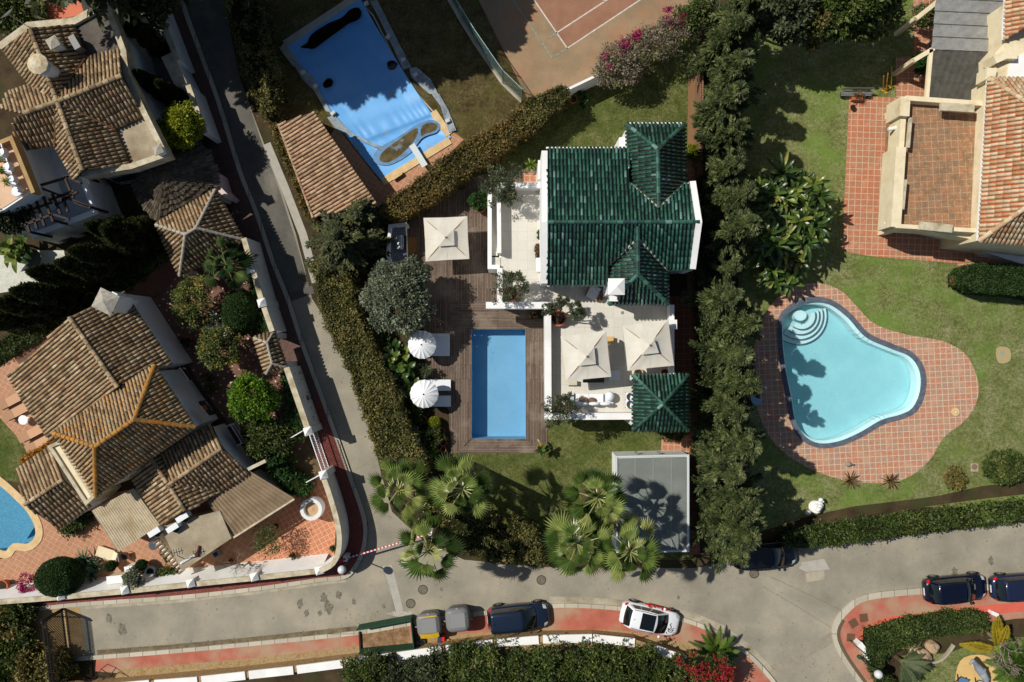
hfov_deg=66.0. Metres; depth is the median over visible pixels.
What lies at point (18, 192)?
balcony chair
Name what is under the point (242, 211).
pavement
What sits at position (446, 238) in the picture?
parasol
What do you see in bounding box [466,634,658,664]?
tall shoots
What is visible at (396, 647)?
site boarding
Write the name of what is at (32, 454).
hedge
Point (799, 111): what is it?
lawn
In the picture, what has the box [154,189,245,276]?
gazebo
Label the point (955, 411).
parasol stand
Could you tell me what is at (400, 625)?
kerb
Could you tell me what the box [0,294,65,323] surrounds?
cypress tree
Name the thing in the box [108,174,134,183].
window
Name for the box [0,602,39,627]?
scrub bush
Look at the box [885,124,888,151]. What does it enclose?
patio
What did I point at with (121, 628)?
road stain
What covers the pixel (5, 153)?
balcony chair
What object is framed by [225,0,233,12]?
shade conifer
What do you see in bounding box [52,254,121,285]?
cypress tree
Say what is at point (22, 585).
bougainvillea
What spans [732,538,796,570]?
parked car
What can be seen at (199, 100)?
boundary wall
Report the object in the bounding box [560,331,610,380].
parasol
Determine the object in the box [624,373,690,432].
pavilion
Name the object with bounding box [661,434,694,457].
path
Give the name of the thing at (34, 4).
shade conifer
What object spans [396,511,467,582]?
fan palm
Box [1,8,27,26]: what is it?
satellite dish
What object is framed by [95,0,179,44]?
dark tree
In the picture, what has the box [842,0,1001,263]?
patio
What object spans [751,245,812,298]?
giant strelitzia
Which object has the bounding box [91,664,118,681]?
handrail
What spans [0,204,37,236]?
dark tree
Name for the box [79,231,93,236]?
window
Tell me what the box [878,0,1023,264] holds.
house
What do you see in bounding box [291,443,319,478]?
path
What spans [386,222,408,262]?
barbecue counter
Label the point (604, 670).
garden bush
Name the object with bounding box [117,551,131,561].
patio chair
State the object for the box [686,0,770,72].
conifer tree
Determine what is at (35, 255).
round table
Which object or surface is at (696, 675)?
garden bush
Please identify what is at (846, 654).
road gutter
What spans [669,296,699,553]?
path
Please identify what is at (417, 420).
shrub
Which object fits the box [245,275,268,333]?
ivy
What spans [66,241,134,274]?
cypress tree
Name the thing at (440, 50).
lawn
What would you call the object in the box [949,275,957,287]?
round shrub
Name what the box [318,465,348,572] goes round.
boundary wall
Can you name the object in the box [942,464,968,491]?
dry shrub
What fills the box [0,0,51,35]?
dark tree
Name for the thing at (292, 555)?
plant pot
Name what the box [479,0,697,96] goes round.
tennis court
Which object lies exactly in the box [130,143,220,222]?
thatched shelter
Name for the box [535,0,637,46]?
court surface
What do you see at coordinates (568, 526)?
fan palm
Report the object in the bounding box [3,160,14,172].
balcony chair
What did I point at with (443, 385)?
sun lounger
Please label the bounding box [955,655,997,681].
sand patch
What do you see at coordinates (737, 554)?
conifer tree
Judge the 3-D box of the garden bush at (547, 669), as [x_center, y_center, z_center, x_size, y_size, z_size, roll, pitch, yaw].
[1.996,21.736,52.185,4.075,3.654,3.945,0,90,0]
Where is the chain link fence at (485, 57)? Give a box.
[447,0,522,102]
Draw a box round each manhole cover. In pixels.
[406,599,414,607]
[418,585,427,593]
[537,575,545,584]
[749,570,758,577]
[846,633,854,641]
[848,618,858,628]
[859,613,867,621]
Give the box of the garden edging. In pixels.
[931,644,954,663]
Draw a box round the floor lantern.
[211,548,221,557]
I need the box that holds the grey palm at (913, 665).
[893,641,933,681]
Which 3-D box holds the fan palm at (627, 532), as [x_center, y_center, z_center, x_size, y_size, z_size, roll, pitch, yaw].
[6.931,12.250,49.581,4.295,8.853,4.425,0,90,0]
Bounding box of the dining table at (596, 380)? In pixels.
[583,377,603,382]
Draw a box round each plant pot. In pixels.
[0,579,10,588]
[228,558,233,563]
[288,551,295,560]
[329,545,335,552]
[440,440,446,445]
[440,446,445,452]
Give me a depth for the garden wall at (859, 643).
53.10 m
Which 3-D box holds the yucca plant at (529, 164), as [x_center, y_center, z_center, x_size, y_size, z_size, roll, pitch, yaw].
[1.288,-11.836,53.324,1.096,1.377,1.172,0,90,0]
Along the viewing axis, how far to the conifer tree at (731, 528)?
47.83 m
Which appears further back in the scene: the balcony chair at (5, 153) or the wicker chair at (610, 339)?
the wicker chair at (610, 339)
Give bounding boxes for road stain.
[106,613,112,623]
[118,623,126,634]
[297,598,302,608]
[320,592,327,603]
[324,600,333,614]
[336,590,341,598]
[952,567,957,573]
[988,556,993,565]
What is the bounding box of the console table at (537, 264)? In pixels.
[536,258,539,271]
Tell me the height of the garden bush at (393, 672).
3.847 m
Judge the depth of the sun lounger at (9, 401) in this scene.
53.65 m
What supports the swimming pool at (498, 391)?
in the wooden deck
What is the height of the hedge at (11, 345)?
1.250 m
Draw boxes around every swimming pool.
[0,476,42,557]
[279,0,451,184]
[471,329,525,438]
[777,297,925,447]
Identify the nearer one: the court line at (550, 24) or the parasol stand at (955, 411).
the parasol stand at (955, 411)
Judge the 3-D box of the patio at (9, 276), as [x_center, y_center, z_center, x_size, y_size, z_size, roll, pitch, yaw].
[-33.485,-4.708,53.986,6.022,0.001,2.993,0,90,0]
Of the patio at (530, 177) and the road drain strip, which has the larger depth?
the road drain strip
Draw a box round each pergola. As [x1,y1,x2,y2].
[22,175,108,237]
[892,0,1002,99]
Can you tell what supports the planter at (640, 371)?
on the villa
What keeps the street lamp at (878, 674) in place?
on the pavement at (876, 609)
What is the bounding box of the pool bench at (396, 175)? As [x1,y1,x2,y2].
[391,171,401,179]
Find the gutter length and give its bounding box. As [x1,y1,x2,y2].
[180,554,195,563]
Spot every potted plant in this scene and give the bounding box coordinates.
[466,190,487,212]
[534,439,551,455]
[685,143,703,161]
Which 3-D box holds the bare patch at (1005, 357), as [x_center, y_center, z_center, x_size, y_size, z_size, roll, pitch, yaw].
[33.625,0.956,53.989,1.036,0.001,1.154,0,90,0]
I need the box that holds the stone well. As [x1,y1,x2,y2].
[300,496,324,520]
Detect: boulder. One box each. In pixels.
[906,644,931,662]
[924,639,939,653]
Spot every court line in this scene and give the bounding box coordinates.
[513,0,551,57]
[534,0,567,47]
[557,0,606,32]
[568,0,639,47]
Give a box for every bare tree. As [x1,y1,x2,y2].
[223,549,248,574]
[984,629,1022,677]
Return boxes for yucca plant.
[378,331,391,347]
[426,448,441,460]
[525,159,536,171]
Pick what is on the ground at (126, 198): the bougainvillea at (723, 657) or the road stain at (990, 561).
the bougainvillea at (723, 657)
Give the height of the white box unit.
1.045 m
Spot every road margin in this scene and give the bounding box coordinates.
[85,579,345,608]
[263,142,315,282]
[549,597,773,672]
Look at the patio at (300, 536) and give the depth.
53.98 m
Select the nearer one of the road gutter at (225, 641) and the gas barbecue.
the gas barbecue
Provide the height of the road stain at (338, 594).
0.001 m
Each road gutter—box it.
[97,626,356,654]
[837,620,866,681]
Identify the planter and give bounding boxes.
[144,566,156,574]
[529,311,536,318]
[536,309,543,318]
[633,369,642,374]
[660,369,667,374]
[850,91,863,102]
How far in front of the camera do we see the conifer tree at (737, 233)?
48.45 m
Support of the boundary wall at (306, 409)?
on the ground at (126, 198)
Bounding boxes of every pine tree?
[305,208,394,282]
[338,197,394,233]
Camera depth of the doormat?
53.93 m
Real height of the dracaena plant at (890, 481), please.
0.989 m
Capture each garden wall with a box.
[61,630,686,681]
[567,75,604,94]
[853,638,869,659]
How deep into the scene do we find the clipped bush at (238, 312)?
51.51 m
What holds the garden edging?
on the lawn at (945, 670)
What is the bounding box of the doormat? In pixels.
[408,237,416,252]
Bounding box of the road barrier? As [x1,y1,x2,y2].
[339,533,429,561]
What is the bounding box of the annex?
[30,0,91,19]
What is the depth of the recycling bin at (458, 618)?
52.41 m
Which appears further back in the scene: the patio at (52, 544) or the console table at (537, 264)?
the patio at (52, 544)
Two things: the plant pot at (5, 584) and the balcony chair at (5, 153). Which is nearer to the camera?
the balcony chair at (5, 153)
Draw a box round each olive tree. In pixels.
[121,567,145,589]
[358,255,436,337]
[401,267,431,288]
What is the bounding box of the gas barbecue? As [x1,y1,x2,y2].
[396,235,406,249]
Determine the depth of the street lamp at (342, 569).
50.56 m
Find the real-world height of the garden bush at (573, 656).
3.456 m
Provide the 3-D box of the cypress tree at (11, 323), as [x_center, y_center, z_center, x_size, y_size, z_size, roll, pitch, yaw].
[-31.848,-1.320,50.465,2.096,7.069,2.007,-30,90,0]
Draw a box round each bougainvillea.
[15,571,35,593]
[589,0,714,88]
[672,648,736,681]
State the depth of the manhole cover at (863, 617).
53.88 m
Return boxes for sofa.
[569,391,614,405]
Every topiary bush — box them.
[33,556,85,597]
[103,560,116,571]
[135,559,147,570]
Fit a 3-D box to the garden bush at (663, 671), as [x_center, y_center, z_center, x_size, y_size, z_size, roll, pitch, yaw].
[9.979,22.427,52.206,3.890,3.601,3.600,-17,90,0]
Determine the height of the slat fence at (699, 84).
1.700 m
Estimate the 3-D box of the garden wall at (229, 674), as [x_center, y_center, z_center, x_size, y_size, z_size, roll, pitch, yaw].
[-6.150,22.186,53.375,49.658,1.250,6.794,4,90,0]
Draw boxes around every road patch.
[382,565,413,617]
[771,632,832,673]
[799,559,828,571]
[805,570,824,581]
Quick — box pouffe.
[608,370,619,379]
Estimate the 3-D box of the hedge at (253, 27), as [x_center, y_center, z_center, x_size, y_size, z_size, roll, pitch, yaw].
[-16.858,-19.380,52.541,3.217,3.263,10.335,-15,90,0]
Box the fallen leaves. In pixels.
[102,267,986,677]
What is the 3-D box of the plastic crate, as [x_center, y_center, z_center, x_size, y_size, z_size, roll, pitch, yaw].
[-4.811,20.196,53.685,0.463,0.370,0.578,8,90,0]
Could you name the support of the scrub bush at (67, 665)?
on the ground at (126, 198)
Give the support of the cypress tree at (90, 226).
on the ground at (126, 198)
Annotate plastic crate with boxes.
[437,633,444,642]
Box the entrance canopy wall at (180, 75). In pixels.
[161,53,200,95]
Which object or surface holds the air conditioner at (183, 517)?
attached to the house at (111, 398)
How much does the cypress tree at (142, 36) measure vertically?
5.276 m
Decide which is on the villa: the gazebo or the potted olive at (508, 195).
the potted olive at (508, 195)
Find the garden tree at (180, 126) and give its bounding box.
[156,99,206,151]
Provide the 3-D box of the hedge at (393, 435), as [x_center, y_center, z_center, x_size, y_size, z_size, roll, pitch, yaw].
[-9.484,1.986,52.642,3.520,3.053,16.180,-22,90,0]
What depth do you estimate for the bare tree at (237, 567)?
52.12 m
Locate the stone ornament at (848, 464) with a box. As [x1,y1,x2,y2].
[845,462,854,466]
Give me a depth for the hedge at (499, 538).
52.46 m
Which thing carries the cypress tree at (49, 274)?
on the ground at (126, 198)
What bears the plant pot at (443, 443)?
on the ground at (126, 198)
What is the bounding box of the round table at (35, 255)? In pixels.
[23,249,41,266]
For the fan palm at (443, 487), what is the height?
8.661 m
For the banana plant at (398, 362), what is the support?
on the ground at (126, 198)
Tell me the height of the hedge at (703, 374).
2.818 m
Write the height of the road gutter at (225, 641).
0.001 m
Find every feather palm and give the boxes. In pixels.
[959,616,1010,653]
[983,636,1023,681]
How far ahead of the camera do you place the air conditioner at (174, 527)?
50.72 m
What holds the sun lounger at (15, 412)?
on the patio at (15, 426)
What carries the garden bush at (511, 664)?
on the ground at (126, 198)
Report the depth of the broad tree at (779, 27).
48.27 m
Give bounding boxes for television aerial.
[171,548,183,558]
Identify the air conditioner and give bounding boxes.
[68,34,86,52]
[147,525,163,537]
[165,522,181,533]
[175,511,191,522]
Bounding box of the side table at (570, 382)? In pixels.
[565,380,576,384]
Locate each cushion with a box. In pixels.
[579,396,586,401]
[588,397,595,402]
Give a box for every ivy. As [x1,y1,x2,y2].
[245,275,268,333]
[276,370,316,431]
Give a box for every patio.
[0,250,64,292]
[0,357,45,444]
[0,470,319,583]
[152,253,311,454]
[249,479,335,561]
[331,128,463,205]
[524,173,536,181]
[686,160,694,180]
[752,283,978,482]
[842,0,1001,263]
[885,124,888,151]
[957,262,970,267]
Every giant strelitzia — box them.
[737,150,838,271]
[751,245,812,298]
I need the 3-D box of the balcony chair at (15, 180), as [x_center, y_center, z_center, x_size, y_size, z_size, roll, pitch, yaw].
[-29.690,-9.543,46.900,0.700,0.900,0.677,-40,90,0]
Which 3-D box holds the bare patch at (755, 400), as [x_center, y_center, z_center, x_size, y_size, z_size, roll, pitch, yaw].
[16.710,3.595,53.963,0.802,0.001,1.597,0,90,0]
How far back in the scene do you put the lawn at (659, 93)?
53.99 m
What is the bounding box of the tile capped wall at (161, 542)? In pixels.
[150,533,183,574]
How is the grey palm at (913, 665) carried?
on the ground at (126, 198)
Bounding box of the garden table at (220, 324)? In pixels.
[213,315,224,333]
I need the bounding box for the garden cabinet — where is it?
[106,571,125,583]
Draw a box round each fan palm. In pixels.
[201,235,258,291]
[367,456,428,520]
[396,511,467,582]
[398,489,440,527]
[426,451,494,518]
[541,507,613,578]
[561,466,628,529]
[575,489,617,541]
[594,510,662,585]
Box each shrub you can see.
[57,509,95,540]
[154,564,178,576]
[240,414,294,464]
[251,521,283,559]
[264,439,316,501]
[282,422,308,442]
[402,395,423,428]
[419,425,445,450]
[427,416,440,427]
[658,431,688,442]
[911,0,934,27]
[911,51,926,75]
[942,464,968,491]
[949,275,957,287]
[980,448,1023,485]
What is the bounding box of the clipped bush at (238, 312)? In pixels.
[220,288,257,335]
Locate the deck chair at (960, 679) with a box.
[955,674,969,681]
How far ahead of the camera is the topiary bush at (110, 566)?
52.98 m
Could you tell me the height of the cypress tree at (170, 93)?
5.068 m
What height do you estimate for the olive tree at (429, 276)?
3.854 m
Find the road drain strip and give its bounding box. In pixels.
[289,286,314,300]
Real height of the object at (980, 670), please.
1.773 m
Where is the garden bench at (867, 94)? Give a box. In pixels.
[840,88,873,97]
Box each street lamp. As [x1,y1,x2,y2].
[338,554,353,573]
[857,654,882,678]
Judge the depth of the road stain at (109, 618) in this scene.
53.99 m
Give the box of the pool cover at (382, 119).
[286,0,455,180]
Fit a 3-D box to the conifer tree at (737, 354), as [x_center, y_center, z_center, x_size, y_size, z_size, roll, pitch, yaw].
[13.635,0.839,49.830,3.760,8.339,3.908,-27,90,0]
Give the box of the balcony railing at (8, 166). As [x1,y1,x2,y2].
[0,143,17,188]
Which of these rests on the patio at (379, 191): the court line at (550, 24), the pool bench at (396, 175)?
the pool bench at (396, 175)
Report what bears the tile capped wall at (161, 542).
on the patio at (52, 544)
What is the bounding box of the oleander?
[416,363,433,377]
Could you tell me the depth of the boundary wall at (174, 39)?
52.32 m
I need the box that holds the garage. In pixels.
[612,450,688,552]
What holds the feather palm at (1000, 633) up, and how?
on the lawn at (945, 670)
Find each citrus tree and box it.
[169,274,221,329]
[195,322,242,370]
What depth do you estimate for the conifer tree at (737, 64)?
48.09 m
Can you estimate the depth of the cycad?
52.81 m
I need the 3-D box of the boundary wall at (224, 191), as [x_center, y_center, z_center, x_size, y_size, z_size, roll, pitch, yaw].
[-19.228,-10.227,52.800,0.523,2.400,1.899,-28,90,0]
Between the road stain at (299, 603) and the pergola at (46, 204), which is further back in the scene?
the road stain at (299, 603)
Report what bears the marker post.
on the pavement at (1008, 608)
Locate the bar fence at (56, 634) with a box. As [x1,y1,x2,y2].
[40,608,67,681]
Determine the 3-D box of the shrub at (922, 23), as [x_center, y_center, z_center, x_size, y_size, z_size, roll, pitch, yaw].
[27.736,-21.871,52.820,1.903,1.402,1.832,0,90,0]
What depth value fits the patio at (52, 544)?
53.99 m
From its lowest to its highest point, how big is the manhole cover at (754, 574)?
0.009 m
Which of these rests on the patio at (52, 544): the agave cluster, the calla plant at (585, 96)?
the agave cluster
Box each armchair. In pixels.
[625,392,632,399]
[626,400,632,407]
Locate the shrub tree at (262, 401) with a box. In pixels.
[226,370,280,423]
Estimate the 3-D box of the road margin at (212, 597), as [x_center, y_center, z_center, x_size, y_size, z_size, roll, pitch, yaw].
[-20.282,17.312,53.985,17.918,0.001,0.629,-6,90,0]
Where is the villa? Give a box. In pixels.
[486,122,701,419]
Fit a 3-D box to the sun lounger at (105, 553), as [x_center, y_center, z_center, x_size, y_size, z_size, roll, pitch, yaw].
[-27.476,14.477,53.683,1.547,0.634,0.720,18,90,0]
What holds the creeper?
attached to the tile capped wall at (161, 542)
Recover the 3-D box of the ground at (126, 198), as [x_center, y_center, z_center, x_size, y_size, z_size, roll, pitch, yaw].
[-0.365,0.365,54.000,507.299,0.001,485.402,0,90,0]
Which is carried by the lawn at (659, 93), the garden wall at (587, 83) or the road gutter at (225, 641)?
the garden wall at (587, 83)
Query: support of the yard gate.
attached to the boundary wall at (333, 493)
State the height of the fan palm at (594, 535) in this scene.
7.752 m
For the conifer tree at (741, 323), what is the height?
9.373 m
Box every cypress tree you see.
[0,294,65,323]
[0,310,54,336]
[8,280,85,310]
[25,262,96,292]
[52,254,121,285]
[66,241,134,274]
[83,218,105,241]
[97,214,162,262]
[128,20,170,61]
[131,68,169,104]
[153,78,190,106]
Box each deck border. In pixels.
[451,301,543,328]
[457,439,537,452]
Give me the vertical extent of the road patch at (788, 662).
0.001 m
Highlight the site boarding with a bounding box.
[356,614,415,654]
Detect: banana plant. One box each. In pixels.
[0,235,34,272]
[381,338,417,384]
[399,376,418,406]
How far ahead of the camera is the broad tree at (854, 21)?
48.43 m
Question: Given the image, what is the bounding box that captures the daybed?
[431,333,449,355]
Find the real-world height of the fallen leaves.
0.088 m
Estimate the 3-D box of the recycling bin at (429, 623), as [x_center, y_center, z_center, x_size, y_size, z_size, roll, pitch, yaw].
[-5.534,18.958,53.105,1.924,1.550,1.660,-6,90,0]
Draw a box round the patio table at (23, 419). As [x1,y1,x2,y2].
[18,415,29,424]
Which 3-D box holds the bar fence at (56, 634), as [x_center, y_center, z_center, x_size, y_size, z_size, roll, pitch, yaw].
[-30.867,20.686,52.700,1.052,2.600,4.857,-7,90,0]
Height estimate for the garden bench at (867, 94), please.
0.875 m
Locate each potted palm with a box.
[0,164,5,174]
[1,175,10,187]
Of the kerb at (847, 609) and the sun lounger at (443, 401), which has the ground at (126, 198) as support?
the kerb at (847, 609)
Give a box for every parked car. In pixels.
[487,599,549,634]
[619,598,679,637]
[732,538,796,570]
[921,571,985,604]
[988,572,1023,601]
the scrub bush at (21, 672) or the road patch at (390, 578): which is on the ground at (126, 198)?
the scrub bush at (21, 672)
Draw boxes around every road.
[51,86,1023,681]
[186,0,308,293]
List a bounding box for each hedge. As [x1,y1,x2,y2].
[0,248,167,363]
[19,439,56,465]
[222,0,289,123]
[253,94,321,223]
[309,259,433,480]
[378,99,540,228]
[425,477,549,569]
[517,84,571,137]
[688,156,721,542]
[776,496,1023,550]
[860,606,991,681]
[947,262,1023,300]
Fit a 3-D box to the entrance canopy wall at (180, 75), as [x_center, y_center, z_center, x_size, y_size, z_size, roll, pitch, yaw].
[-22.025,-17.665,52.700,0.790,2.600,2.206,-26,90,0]
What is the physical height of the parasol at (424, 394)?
2.390 m
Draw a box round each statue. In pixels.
[805,498,823,514]
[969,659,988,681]
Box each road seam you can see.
[764,587,829,626]
[769,576,839,609]
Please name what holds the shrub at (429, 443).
on the ground at (126, 198)
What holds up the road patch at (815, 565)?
on the road at (759, 616)
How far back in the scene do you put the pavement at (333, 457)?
53.89 m
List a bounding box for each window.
[58,236,82,244]
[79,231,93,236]
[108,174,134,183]
[179,367,196,380]
[195,400,216,415]
[226,422,244,445]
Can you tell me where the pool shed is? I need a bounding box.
[277,111,378,218]
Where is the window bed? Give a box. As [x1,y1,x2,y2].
[534,243,539,257]
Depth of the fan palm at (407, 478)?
46.40 m
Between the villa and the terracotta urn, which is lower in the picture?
the villa
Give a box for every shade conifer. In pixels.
[24,0,107,31]
[43,0,148,26]
[91,0,188,13]
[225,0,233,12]
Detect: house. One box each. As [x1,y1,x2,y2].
[0,2,191,244]
[6,287,294,570]
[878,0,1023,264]
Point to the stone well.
(312, 508)
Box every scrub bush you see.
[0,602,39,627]
[0,604,34,645]
[0,625,38,671]
[0,651,20,681]
[10,640,51,681]
[38,645,80,681]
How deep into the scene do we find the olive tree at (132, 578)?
52.23 m
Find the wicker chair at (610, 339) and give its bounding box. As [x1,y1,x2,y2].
[607,337,614,342]
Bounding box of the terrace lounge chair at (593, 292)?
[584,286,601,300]
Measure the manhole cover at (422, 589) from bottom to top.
0.009 m
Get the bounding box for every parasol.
[408,331,435,358]
[410,380,438,407]
[424,216,468,261]
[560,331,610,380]
[622,320,673,370]
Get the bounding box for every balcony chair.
[0,146,8,158]
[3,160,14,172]
[6,173,18,185]
[9,184,22,196]
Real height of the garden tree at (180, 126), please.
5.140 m
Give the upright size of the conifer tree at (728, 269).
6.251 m
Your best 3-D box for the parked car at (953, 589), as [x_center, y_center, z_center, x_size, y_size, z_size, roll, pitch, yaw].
[29.983,16.761,53.191,4.228,1.638,2.129,-6,90,0]
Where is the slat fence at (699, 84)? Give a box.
[694,56,703,181]
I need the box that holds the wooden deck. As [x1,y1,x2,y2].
[407,169,546,452]
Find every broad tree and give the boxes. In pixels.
[755,0,819,47]
[787,0,840,53]
[814,0,906,45]
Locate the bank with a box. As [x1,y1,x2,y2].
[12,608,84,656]
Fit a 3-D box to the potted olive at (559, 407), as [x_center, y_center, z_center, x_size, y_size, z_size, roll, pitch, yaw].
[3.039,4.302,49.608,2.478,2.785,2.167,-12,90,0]
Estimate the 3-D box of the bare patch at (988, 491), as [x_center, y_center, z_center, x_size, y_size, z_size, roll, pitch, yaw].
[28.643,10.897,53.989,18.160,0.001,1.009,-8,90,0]
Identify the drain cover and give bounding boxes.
[971,463,977,471]
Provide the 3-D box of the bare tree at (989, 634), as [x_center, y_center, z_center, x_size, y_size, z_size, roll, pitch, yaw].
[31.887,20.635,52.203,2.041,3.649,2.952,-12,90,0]
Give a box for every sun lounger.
[0,393,22,410]
[1,403,28,421]
[16,425,42,442]
[24,435,47,453]
[95,545,117,561]
[428,380,450,390]
[430,396,450,406]
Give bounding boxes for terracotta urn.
[570,95,577,103]
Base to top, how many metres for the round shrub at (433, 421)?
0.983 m
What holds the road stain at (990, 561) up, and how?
on the road at (759, 616)
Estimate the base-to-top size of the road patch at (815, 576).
0.001 m
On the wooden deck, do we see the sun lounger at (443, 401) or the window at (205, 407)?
the sun lounger at (443, 401)
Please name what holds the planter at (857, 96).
on the patio at (866, 134)
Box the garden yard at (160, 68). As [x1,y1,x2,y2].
[141,13,218,192]
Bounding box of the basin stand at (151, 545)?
[148,540,157,549]
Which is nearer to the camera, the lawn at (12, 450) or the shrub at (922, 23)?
the shrub at (922, 23)
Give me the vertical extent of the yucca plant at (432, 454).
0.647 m
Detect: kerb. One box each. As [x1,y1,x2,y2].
[39,0,367,610]
[74,603,775,681]
[832,583,988,681]
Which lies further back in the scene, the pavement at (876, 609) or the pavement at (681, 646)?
the pavement at (876, 609)
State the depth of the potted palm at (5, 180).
46.81 m
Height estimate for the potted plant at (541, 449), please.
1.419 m
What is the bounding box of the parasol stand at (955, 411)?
[951,408,959,415]
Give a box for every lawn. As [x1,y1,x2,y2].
[0,418,27,481]
[264,0,526,206]
[446,420,692,561]
[499,32,698,168]
[739,0,1023,531]
[901,637,1023,681]
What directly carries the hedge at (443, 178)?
on the ground at (126, 198)
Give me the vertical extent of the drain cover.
0.037 m
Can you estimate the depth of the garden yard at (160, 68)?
53.99 m
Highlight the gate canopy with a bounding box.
[253,331,296,374]
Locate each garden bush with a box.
[338,649,391,681]
[369,653,415,681]
[401,644,447,681]
[428,654,470,681]
[444,637,483,681]
[457,641,507,681]
[484,645,546,681]
[514,638,570,681]
[550,640,604,681]
[572,642,632,681]
[609,646,660,681]
[634,655,690,681]
[686,663,731,681]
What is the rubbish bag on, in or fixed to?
on the ground at (126, 198)
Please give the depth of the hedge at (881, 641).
52.83 m
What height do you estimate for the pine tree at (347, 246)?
6.113 m
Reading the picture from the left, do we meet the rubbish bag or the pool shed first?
the pool shed
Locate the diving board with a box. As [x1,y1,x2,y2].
[409,143,427,167]
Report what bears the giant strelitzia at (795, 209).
on the lawn at (799, 111)
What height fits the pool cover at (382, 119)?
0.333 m
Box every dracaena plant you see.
[839,470,859,489]
[880,473,898,489]
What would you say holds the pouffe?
on the villa
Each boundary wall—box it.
[0,553,328,604]
[159,14,194,73]
[185,84,220,143]
[212,173,239,203]
[241,237,286,332]
[284,366,322,435]
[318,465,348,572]
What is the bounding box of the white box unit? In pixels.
[124,562,137,572]
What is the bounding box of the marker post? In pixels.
[988,609,998,616]
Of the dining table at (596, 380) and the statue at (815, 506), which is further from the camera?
the statue at (815, 506)
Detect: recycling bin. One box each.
[415,609,443,638]
[444,604,471,631]
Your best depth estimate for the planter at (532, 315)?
53.55 m
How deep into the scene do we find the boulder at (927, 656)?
53.34 m
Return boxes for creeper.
[158,547,170,562]
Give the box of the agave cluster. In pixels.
[75,547,104,582]
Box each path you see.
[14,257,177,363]
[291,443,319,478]
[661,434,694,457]
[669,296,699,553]
[687,53,698,296]
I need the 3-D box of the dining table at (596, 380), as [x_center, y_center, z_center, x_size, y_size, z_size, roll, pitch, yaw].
[5.196,2.276,50.625,1.358,0.750,0.747,0,90,0]
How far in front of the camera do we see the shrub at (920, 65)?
52.42 m
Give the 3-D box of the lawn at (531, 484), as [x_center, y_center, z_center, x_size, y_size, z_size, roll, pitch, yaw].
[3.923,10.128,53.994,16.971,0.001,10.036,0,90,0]
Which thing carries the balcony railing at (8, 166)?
on the house at (94, 111)
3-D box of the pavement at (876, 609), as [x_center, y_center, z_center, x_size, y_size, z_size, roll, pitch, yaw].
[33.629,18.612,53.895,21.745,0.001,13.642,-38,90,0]
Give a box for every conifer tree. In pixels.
[670,11,758,81]
[679,269,748,337]
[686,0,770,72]
[687,337,756,381]
[689,80,750,137]
[689,148,747,205]
[689,383,751,435]
[689,406,766,465]
[689,460,766,520]
[689,495,766,556]
[689,517,750,574]
[690,435,751,496]
[693,114,755,171]
[697,256,749,288]
[697,364,762,407]
[699,175,766,228]
[699,207,766,260]
[702,47,766,118]
[709,306,764,345]
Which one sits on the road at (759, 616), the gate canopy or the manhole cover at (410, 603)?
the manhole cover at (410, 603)
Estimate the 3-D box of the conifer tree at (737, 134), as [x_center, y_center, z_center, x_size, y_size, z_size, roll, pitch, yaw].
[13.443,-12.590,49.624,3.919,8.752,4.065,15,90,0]
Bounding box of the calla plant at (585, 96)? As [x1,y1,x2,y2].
[573,90,591,108]
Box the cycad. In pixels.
[688,624,739,668]
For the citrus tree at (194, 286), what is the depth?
51.12 m
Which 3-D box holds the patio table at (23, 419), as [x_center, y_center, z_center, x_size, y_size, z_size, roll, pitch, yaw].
[-33.157,5.351,53.745,0.660,0.510,0.628,0,90,0]
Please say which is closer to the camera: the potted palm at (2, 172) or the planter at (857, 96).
the potted palm at (2, 172)
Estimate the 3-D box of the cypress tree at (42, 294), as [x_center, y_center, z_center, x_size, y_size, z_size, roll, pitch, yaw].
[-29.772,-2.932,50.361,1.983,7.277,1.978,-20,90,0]
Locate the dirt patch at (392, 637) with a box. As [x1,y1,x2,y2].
[361,625,409,647]
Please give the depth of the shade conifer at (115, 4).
44.59 m
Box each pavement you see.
[34,391,362,606]
[95,608,770,681]
[115,630,702,678]
[173,0,316,403]
[840,590,1023,681]
[859,602,1023,641]
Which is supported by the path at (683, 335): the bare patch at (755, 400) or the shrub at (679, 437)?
the shrub at (679, 437)
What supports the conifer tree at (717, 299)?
on the ground at (126, 198)
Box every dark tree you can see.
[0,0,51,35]
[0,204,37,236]
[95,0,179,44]
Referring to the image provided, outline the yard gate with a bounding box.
[309,432,328,470]
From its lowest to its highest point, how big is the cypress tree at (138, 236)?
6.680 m
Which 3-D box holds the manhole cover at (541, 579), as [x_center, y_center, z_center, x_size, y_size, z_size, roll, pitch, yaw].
[2.007,16.350,53.983,0.660,0.009,0.660,0,90,0]
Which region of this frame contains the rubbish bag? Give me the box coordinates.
[416,636,424,645]
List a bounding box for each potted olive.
[477,161,523,208]
[490,269,529,305]
[540,391,579,429]
[541,294,587,325]
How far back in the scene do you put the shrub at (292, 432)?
52.66 m
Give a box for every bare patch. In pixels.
[751,393,761,404]
[800,481,1023,524]
[996,347,1010,362]
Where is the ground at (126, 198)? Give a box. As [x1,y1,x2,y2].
[0,0,1023,681]

